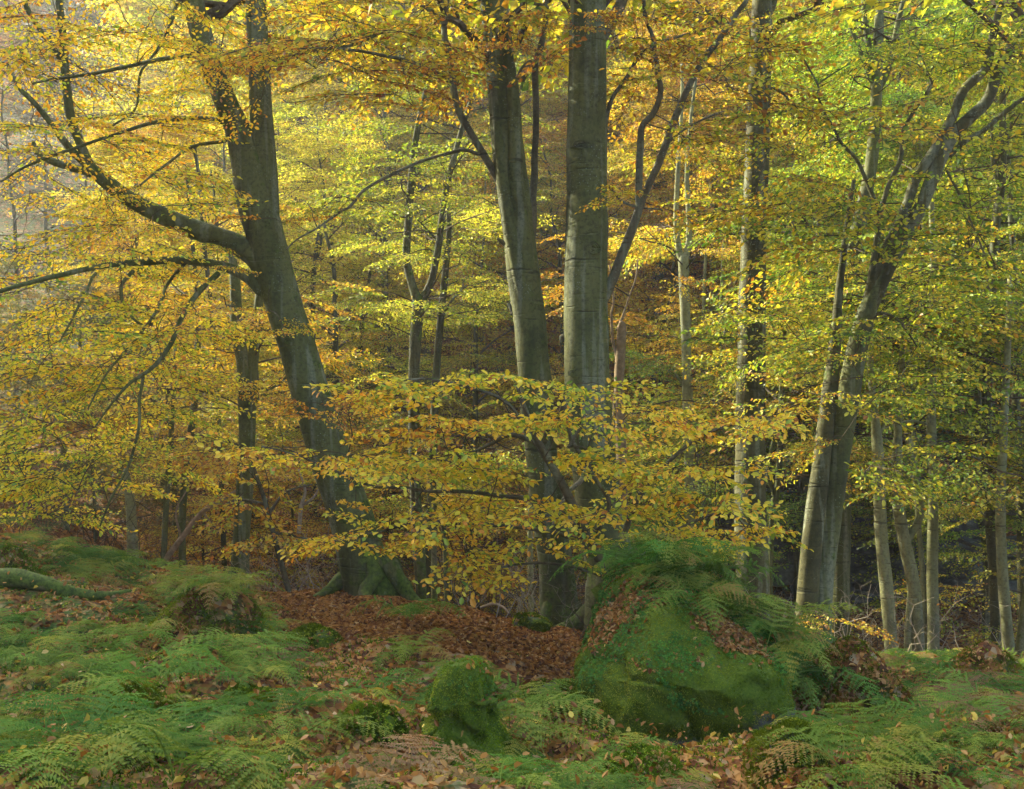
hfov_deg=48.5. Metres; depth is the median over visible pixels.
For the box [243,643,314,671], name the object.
fern
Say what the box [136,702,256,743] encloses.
fern
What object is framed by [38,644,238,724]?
fern
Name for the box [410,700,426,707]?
fern
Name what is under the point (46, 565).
fern
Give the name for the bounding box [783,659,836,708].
fern
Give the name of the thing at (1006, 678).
fern
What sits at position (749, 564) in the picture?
fern
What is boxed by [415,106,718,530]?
beech tree
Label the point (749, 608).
fern
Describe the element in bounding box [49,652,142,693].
fern
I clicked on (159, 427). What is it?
tree
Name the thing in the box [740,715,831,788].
mossy rock
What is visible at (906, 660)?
fern
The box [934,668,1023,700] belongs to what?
fern
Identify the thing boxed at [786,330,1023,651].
beech tree
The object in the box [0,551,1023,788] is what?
moss carpet
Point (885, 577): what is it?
beech tree
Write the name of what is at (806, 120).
beech tree
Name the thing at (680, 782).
fern
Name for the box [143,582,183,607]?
fern
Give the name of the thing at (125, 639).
fern
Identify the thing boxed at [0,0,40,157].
beech tree
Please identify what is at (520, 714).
fern
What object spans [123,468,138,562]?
slender tree
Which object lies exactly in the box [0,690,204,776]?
fern
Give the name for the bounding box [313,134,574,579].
beech tree
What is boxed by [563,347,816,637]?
young tree
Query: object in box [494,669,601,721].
fern
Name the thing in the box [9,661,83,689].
fern
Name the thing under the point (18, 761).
fern
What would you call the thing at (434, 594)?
slender tree
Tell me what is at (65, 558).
fern
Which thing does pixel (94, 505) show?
young tree
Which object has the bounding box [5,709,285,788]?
fern
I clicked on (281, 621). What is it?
fern
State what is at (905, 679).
fern
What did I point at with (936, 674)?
fern
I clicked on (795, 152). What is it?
beech tree
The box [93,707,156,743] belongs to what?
fern
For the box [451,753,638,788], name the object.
fern
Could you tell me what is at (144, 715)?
fern
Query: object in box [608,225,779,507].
beech tree
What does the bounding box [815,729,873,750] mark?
fern
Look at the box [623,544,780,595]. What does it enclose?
fern
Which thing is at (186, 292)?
young tree
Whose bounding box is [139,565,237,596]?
fern
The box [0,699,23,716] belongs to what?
fern
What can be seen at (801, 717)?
fern
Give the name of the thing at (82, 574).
fern
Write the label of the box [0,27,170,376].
bare tree
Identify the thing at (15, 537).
fern
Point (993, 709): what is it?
fern
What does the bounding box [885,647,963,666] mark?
fern
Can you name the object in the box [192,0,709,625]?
beech tree
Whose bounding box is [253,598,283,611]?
fern
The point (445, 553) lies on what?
slender tree
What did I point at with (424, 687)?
fern
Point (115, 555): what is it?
fern
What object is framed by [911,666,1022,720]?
fern
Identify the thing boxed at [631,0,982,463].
beech tree
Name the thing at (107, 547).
fern
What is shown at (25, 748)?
fern
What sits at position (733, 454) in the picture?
young tree
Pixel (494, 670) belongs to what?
fern
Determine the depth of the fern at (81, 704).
6.82 m
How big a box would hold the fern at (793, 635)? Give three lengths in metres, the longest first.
1.253 x 0.974 x 0.310 m
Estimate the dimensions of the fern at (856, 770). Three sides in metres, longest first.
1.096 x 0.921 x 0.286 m
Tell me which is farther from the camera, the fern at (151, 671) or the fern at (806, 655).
the fern at (806, 655)
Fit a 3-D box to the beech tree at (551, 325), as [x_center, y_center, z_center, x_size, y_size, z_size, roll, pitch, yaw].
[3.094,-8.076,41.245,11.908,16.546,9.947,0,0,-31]
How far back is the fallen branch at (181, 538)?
18.97 m
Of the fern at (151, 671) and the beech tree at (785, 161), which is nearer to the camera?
the fern at (151, 671)
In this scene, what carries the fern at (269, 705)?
on the ground
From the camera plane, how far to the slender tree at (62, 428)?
22.14 m
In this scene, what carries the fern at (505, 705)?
on the ground
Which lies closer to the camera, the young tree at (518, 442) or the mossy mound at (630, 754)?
the mossy mound at (630, 754)
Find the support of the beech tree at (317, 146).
on the ground
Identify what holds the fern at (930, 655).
on the ground
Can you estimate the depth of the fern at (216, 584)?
9.16 m
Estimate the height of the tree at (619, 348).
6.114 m
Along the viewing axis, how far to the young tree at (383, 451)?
26.29 m
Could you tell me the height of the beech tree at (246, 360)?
6.451 m
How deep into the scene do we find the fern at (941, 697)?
7.06 m
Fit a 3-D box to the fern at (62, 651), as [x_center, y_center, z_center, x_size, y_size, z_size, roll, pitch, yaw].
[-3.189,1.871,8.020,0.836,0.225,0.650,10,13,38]
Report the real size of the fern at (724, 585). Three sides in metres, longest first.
1.082 x 0.941 x 0.215 m
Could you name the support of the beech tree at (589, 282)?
on the ground
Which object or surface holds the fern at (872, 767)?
on the ground
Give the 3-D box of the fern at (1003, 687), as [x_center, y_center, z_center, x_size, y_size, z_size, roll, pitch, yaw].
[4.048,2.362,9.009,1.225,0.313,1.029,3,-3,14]
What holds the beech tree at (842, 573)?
on the ground
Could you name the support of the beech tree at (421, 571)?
on the ground
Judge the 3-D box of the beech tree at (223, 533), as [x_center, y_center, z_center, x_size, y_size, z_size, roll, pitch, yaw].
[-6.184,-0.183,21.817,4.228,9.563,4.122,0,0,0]
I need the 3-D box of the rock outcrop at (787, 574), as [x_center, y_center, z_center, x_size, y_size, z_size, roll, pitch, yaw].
[6.437,2.799,23.191,4.925,2.698,3.139,0,0,0]
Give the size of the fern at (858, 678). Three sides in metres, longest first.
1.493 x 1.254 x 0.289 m
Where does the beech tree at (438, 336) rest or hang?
on the ground
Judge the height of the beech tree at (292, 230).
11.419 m
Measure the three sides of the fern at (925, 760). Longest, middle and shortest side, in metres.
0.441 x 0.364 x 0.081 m
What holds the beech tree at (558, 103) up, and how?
on the ground
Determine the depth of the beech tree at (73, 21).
80.48 m
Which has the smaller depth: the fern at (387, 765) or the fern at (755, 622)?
the fern at (387, 765)
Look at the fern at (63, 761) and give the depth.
5.16 m
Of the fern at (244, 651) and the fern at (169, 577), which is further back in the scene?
the fern at (169, 577)
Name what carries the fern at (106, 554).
on the ground
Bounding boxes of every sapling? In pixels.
[8,343,298,568]
[611,229,819,568]
[650,310,932,621]
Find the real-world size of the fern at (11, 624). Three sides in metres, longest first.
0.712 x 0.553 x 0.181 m
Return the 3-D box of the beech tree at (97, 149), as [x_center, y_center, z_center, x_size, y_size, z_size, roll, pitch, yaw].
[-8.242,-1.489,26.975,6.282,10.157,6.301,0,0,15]
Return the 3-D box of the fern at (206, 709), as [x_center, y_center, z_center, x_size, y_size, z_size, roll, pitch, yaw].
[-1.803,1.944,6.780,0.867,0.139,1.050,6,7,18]
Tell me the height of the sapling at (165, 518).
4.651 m
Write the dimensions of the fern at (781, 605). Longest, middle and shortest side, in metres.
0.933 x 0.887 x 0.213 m
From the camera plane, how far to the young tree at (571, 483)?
23.96 m
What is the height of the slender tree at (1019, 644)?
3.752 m
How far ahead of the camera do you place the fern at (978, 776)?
5.65 m
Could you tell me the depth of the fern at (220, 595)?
9.55 m
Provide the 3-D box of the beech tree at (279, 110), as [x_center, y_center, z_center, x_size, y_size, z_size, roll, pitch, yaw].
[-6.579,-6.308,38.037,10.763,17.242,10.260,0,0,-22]
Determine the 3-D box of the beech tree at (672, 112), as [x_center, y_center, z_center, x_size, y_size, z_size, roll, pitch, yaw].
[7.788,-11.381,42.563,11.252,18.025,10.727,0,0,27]
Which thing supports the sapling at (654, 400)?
on the ground
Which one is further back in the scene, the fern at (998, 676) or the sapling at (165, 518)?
the sapling at (165, 518)
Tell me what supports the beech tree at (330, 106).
on the ground
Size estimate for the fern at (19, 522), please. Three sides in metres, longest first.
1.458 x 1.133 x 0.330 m
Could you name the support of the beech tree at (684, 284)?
on the ground
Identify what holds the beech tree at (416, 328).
on the ground
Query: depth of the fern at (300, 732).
5.98 m
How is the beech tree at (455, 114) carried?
on the ground
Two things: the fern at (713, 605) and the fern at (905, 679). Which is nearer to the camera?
the fern at (713, 605)
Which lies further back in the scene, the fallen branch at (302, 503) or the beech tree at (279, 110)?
the beech tree at (279, 110)
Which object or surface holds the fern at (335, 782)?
on the ground
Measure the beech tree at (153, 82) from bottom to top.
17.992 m
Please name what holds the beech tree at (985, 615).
on the ground
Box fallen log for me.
[0,568,131,600]
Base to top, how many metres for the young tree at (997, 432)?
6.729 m
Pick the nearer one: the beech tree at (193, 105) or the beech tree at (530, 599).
the beech tree at (530, 599)
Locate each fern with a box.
[0,514,36,528]
[0,526,55,543]
[0,538,39,553]
[0,606,30,645]
[0,619,127,659]
[0,630,35,659]
[0,634,33,654]
[0,636,72,666]
[0,651,48,669]
[0,652,64,671]
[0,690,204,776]
[0,694,88,734]
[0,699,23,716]
[0,715,103,757]
[0,718,86,788]
[0,742,49,758]
[1,724,61,750]
[2,611,46,628]
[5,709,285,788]
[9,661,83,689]
[10,536,44,541]
[15,632,115,668]
[21,669,160,720]
[22,542,58,568]
[22,754,115,776]
[25,720,106,741]
[26,732,83,747]
[28,531,87,547]
[29,556,63,570]
[32,537,82,548]
[35,555,89,572]
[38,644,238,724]
[39,556,117,574]
[39,683,208,732]
[42,546,100,554]
[42,701,98,736]
[43,548,156,573]
[43,692,168,745]
[47,542,120,559]
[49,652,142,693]
[55,558,142,586]
[67,557,137,575]
[70,719,236,774]
[71,618,134,633]
[77,554,152,581]
[78,550,153,563]
[80,618,193,656]
[81,655,144,678]
[85,641,156,662]
[88,549,154,566]
[90,654,197,691]
[92,546,129,554]
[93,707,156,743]
[105,599,164,625]
[107,570,149,589]
[133,616,182,629]
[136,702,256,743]
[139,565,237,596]
[142,574,206,589]
[143,580,190,603]
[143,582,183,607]
[145,558,187,574]
[149,629,296,680]
[150,637,244,657]
[157,689,274,734]
[164,566,264,613]
[165,575,242,586]
[170,627,331,686]
[171,564,286,599]
[191,694,262,716]
[196,709,401,763]
[204,616,282,649]
[208,687,356,743]
[212,654,299,690]
[217,732,370,783]
[218,767,307,788]
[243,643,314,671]
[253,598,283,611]
[256,657,313,674]
[261,609,279,622]
[265,612,303,630]
[273,687,344,713]
[276,685,355,698]
[301,772,391,788]
[310,733,502,788]
[314,748,408,770]
[317,667,426,699]
[347,595,466,619]
[372,628,455,669]
[374,689,425,705]
[386,702,424,717]
[406,671,436,703]
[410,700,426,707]
[420,655,497,670]
[450,757,564,788]
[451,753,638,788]
[488,664,505,678]
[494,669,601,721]
[496,689,622,751]
[499,702,523,710]
[502,719,591,758]
[517,766,658,788]
[548,537,738,581]
[575,732,677,768]
[586,536,686,576]
[592,544,691,582]
[612,531,742,593]
[621,554,727,596]
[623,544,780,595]
[626,562,762,634]
[632,539,788,614]
[635,545,752,592]
[636,768,717,788]
[645,542,724,573]
[652,777,716,788]
[697,590,790,628]
[701,601,736,612]
[704,601,821,650]
[713,567,781,598]
[715,592,842,688]
[715,595,796,618]
[746,724,974,788]
[765,599,865,679]
[769,714,866,742]
[772,707,879,740]
[774,632,884,707]
[775,633,828,656]
[780,646,825,662]
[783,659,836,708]
[784,627,836,677]
[792,696,867,723]
[795,763,981,788]
[808,698,966,771]
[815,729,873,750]
[823,710,924,735]
[847,717,945,743]
[848,705,974,737]
[857,679,1020,738]
[867,689,934,722]
[871,681,962,712]
[875,647,930,664]
[879,653,908,672]
[879,717,1023,765]
[879,742,941,769]
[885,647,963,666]
[885,648,958,685]
[885,747,1023,788]
[896,659,1023,691]
[897,676,921,691]
[899,652,946,668]
[899,675,1006,711]
[910,650,948,665]
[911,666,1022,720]
[926,729,1023,756]
[929,691,1023,737]
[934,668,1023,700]
[944,695,1023,733]
[953,670,1023,699]
[980,694,1023,713]
[982,671,1023,696]
[983,672,1023,699]
[987,689,1020,710]
[1002,647,1023,661]
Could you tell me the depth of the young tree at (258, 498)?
23.63 m
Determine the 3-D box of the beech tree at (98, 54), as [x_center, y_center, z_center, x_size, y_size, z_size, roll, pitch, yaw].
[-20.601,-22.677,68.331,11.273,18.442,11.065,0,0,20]
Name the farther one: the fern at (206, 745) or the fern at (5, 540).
the fern at (5, 540)
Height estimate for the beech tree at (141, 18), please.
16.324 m
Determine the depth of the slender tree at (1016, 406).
16.95 m
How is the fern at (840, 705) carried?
on the ground
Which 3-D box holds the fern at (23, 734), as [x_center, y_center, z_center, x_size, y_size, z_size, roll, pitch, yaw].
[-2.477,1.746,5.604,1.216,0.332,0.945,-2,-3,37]
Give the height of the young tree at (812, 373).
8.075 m
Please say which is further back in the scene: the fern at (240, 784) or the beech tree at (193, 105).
the beech tree at (193, 105)
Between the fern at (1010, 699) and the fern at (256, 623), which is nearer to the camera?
the fern at (1010, 699)
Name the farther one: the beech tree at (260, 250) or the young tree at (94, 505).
the young tree at (94, 505)
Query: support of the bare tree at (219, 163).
on the ground
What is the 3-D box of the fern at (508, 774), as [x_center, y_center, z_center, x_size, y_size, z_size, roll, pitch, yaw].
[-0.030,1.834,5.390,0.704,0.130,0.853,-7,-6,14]
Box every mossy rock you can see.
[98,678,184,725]
[223,681,278,711]
[286,622,342,650]
[336,699,409,748]
[417,655,545,773]
[512,611,553,632]
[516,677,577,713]
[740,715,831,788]
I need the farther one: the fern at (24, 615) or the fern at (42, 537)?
the fern at (42, 537)
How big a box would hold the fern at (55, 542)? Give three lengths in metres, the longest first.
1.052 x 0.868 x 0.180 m
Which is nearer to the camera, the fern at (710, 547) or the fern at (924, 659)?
the fern at (710, 547)
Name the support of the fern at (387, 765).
on the ground
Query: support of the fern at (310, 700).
on the ground
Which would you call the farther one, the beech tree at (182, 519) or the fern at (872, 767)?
the beech tree at (182, 519)
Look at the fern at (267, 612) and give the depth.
10.49 m
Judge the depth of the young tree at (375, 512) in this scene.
22.32 m
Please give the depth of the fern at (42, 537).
16.64 m
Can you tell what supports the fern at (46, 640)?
on the ground
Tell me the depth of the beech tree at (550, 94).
37.15 m
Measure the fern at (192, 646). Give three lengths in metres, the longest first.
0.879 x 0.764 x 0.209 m
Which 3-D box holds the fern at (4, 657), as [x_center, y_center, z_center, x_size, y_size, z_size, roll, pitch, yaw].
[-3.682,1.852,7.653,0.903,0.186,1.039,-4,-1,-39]
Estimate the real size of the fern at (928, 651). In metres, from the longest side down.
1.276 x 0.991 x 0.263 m
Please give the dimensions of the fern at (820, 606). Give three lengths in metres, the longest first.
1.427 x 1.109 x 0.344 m
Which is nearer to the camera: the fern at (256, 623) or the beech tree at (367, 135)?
the fern at (256, 623)
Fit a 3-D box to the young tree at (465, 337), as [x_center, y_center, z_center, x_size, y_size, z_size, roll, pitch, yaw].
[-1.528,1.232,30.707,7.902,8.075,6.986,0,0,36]
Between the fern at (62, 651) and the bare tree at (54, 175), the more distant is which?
the bare tree at (54, 175)
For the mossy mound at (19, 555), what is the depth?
11.40 m
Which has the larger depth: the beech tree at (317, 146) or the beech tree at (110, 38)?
the beech tree at (110, 38)
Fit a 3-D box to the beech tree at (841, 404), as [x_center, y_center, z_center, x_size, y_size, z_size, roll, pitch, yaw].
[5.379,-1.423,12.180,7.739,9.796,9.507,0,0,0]
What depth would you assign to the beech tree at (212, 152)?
45.30 m
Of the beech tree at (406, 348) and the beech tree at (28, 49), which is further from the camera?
the beech tree at (28, 49)
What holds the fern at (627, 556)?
on the boulder
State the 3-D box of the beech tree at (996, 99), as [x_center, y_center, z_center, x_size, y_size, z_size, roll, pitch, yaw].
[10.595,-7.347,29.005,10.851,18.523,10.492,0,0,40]
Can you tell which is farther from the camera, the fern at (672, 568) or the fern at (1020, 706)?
the fern at (672, 568)
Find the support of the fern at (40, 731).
on the ground
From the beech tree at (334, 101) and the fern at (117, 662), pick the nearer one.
the fern at (117, 662)
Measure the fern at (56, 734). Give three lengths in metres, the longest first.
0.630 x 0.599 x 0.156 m
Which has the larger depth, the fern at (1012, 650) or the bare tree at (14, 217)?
the bare tree at (14, 217)
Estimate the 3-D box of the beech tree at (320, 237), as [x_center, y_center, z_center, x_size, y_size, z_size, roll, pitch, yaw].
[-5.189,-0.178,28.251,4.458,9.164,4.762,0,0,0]
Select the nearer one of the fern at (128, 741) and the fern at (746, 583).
the fern at (128, 741)
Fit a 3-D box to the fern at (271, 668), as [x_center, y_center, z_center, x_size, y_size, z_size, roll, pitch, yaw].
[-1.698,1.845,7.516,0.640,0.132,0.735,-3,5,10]
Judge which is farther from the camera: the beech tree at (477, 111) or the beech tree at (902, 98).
the beech tree at (477, 111)
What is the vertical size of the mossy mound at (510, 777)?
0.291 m
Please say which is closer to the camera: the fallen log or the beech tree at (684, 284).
the fallen log
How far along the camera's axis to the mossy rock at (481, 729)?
6.46 m
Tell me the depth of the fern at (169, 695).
6.76 m
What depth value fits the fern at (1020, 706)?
6.67 m
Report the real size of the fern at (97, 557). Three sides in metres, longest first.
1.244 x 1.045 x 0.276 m
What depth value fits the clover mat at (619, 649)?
8.01 m
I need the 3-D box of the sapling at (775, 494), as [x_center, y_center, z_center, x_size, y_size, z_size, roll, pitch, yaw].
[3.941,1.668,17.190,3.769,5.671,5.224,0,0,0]
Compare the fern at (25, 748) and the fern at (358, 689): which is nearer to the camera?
the fern at (25, 748)
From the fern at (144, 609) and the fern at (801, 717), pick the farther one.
the fern at (144, 609)
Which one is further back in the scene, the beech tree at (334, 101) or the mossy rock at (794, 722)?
the beech tree at (334, 101)
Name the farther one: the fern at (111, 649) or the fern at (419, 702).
the fern at (111, 649)
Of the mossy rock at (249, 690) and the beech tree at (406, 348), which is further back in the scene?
the beech tree at (406, 348)
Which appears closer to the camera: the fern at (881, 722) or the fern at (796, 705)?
the fern at (881, 722)
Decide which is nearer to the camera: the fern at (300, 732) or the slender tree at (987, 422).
the fern at (300, 732)
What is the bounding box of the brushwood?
[0,413,1023,662]
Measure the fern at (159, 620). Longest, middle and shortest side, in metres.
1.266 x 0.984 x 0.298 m
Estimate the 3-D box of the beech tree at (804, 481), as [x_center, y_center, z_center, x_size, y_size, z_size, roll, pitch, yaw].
[5.499,-0.397,22.071,7.361,10.150,5.724,0,0,9]
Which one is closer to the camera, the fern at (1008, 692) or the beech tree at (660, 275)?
the fern at (1008, 692)
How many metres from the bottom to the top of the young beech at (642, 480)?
3.251 m
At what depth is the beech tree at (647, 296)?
25.97 m
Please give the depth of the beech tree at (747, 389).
14.44 m
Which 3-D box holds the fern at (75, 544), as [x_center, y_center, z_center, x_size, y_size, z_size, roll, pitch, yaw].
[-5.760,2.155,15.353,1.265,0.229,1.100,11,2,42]
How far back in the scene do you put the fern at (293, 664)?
8.62 m
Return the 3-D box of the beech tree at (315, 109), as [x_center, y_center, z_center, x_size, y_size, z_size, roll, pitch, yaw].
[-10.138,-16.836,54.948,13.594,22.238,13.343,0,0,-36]
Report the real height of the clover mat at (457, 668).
0.287 m
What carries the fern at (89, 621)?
on the ground
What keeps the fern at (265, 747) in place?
on the ground
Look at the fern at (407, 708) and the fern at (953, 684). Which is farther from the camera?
the fern at (953, 684)
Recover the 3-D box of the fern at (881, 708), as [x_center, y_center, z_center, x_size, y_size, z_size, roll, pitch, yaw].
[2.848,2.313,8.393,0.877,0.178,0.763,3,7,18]
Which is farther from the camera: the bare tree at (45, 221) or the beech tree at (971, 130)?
the bare tree at (45, 221)
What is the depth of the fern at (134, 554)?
14.28 m
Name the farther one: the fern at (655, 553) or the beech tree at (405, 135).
the beech tree at (405, 135)
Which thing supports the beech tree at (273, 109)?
on the ground
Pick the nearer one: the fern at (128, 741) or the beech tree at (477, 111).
the fern at (128, 741)
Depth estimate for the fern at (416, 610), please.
10.85 m
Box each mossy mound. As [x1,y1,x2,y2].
[0,543,48,574]
[141,576,288,656]
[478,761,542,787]
[599,742,685,788]
[791,634,918,723]
[934,638,1023,681]
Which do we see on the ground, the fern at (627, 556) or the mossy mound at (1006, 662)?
the mossy mound at (1006, 662)
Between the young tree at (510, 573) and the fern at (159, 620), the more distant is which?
the young tree at (510, 573)
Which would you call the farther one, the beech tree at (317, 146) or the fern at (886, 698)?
the beech tree at (317, 146)
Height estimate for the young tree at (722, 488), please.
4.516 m
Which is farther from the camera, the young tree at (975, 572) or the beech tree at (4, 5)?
the beech tree at (4, 5)
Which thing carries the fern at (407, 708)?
on the ground
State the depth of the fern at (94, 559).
12.81 m
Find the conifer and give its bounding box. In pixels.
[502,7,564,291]
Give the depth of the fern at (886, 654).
11.01 m
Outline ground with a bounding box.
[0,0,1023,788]
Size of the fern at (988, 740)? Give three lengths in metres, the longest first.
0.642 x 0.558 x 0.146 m
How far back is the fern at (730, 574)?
8.97 m
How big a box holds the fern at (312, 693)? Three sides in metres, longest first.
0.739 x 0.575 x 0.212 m
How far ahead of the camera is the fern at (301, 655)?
8.09 m
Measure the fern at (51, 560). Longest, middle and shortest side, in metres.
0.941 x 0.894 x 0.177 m
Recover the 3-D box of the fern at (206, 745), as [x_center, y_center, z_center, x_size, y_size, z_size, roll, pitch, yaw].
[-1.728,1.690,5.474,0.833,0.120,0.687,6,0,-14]
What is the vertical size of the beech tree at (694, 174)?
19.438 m
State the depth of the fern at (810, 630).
9.59 m
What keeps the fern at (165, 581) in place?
on the ground
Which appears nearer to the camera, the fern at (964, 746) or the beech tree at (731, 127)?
the fern at (964, 746)
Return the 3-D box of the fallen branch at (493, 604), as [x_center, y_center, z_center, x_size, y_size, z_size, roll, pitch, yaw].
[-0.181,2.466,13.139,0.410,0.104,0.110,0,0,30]
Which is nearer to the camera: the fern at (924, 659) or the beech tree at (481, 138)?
the fern at (924, 659)
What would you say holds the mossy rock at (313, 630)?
on the ground
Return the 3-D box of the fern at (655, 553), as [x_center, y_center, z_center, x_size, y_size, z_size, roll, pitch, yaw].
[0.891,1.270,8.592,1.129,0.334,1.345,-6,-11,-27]
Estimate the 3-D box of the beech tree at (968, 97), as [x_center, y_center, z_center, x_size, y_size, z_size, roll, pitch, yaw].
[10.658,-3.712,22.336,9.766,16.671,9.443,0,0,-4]
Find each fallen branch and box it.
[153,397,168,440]
[160,489,235,566]
[297,469,318,532]
[480,603,509,614]
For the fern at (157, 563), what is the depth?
14.93 m
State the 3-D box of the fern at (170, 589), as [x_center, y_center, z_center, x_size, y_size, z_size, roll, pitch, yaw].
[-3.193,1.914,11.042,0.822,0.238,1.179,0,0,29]
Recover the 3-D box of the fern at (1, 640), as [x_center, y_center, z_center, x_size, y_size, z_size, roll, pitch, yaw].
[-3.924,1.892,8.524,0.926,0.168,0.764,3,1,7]
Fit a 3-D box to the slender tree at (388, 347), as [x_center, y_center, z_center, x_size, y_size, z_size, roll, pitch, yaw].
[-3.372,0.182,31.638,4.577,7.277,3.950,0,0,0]
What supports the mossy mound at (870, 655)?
on the ground
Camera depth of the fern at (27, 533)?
15.78 m
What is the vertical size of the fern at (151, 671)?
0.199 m
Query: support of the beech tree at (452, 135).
on the ground
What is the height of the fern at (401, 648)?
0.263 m
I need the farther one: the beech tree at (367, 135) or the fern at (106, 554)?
the beech tree at (367, 135)
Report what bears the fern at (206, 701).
on the ground
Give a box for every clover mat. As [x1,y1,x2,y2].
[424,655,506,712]
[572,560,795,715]
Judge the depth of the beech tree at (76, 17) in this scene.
65.04 m
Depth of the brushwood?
15.58 m
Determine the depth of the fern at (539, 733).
6.60 m
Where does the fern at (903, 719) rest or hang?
on the ground
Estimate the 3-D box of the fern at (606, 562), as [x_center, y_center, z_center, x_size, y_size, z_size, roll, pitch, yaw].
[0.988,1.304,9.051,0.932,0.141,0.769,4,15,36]
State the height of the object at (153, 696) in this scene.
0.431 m
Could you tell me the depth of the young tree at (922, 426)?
25.10 m
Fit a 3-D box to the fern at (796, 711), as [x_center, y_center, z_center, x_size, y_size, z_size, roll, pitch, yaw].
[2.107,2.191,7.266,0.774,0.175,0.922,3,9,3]
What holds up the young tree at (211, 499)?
on the ground
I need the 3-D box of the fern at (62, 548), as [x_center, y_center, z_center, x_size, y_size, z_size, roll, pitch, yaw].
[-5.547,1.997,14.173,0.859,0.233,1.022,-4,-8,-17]
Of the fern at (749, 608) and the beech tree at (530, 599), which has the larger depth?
the beech tree at (530, 599)
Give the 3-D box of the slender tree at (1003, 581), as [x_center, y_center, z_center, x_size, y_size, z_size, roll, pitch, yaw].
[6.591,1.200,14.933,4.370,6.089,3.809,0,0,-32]
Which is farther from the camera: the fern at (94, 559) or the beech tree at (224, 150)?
the beech tree at (224, 150)
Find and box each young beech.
[170,446,335,591]
[177,368,828,606]
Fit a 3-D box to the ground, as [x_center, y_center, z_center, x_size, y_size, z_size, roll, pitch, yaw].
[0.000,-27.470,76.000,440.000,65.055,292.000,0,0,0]
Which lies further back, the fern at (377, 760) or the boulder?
the boulder
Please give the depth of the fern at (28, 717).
6.78 m
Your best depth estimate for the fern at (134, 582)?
11.67 m
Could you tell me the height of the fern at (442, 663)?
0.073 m
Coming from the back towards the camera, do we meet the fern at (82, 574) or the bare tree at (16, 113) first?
the bare tree at (16, 113)
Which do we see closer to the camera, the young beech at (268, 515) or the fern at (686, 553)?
the fern at (686, 553)
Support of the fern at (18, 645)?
on the ground
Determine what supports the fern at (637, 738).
on the ground
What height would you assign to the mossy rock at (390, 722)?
0.442 m
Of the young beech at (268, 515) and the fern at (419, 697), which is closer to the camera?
the fern at (419, 697)
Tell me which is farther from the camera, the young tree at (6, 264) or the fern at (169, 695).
the young tree at (6, 264)
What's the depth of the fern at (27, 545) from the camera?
12.21 m
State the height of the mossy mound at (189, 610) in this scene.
0.840 m
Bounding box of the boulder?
[573,564,795,745]
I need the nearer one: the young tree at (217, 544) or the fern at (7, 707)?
the fern at (7, 707)
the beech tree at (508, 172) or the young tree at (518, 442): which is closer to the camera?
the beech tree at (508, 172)
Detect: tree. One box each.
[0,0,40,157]
[0,0,55,84]
[0,0,128,293]
[0,0,144,163]
[0,0,534,602]
[0,3,62,293]
[0,6,133,412]
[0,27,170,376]
[0,247,183,513]
[0,270,192,520]
[0,331,190,530]
[0,351,230,541]
[2,0,132,90]
[4,78,230,473]
[9,206,236,454]
[19,103,297,529]
[39,0,295,325]
[40,0,305,189]
[49,0,246,313]
[57,229,426,588]
[68,1,192,113]
[69,0,136,90]
[80,138,277,571]
[97,53,354,450]
[99,416,311,588]
[100,136,363,573]
[103,0,441,458]
[106,0,397,303]
[119,0,361,293]
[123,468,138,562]
[125,1,282,141]
[136,91,399,541]
[139,457,329,588]
[161,384,398,589]
[170,0,465,393]
[173,103,504,572]
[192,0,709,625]
[192,16,401,205]
[203,0,557,512]
[207,189,387,546]
[210,7,509,299]
[223,2,480,373]
[242,449,425,598]
[258,461,467,600]
[268,1,562,439]
[274,360,507,604]
[289,10,567,598]
[292,57,552,250]
[305,265,452,440]
[311,0,618,355]
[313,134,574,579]
[316,438,568,601]
[319,458,527,601]
[321,275,470,396]
[324,164,561,600]
[335,1,622,395]
[347,297,565,517]
[366,81,487,188]
[377,0,699,494]
[382,447,583,617]
[403,0,855,630]
[406,432,643,610]
[412,363,639,613]
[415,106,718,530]
[420,0,736,454]
[436,10,538,197]
[449,0,717,367]
[451,499,586,617]
[480,3,738,352]
[485,27,813,554]
[487,407,713,615]
[499,260,734,521]
[510,186,778,471]
[520,0,810,352]
[534,477,786,611]
[538,4,819,282]
[539,53,817,550]
[553,0,867,463]
[558,0,835,312]
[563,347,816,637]
[608,0,884,310]
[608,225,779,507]
[623,4,975,268]
[629,89,978,607]
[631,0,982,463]
[631,326,891,614]
[637,0,1023,465]
[639,0,859,621]
[665,0,1023,659]
[667,2,979,324]
[675,0,1023,641]
[702,230,1000,464]
[704,221,1023,662]
[712,0,1023,609]
[715,0,923,239]
[717,278,1023,665]
[766,151,1023,655]
[768,18,1023,445]
[783,0,1023,479]
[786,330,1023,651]
[796,97,1023,652]
[813,51,1023,423]
[814,288,1013,496]
[824,250,1023,655]
[828,7,1023,410]
[831,24,1023,647]
[869,433,1023,652]
[874,434,1023,660]
[875,113,1023,621]
[879,4,1023,384]
[915,301,1023,517]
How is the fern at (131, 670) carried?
on the ground
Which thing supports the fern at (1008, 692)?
on the ground
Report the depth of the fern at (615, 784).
5.42 m
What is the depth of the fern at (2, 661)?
7.63 m
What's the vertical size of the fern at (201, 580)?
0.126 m
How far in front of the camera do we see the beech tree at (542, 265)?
34.18 m

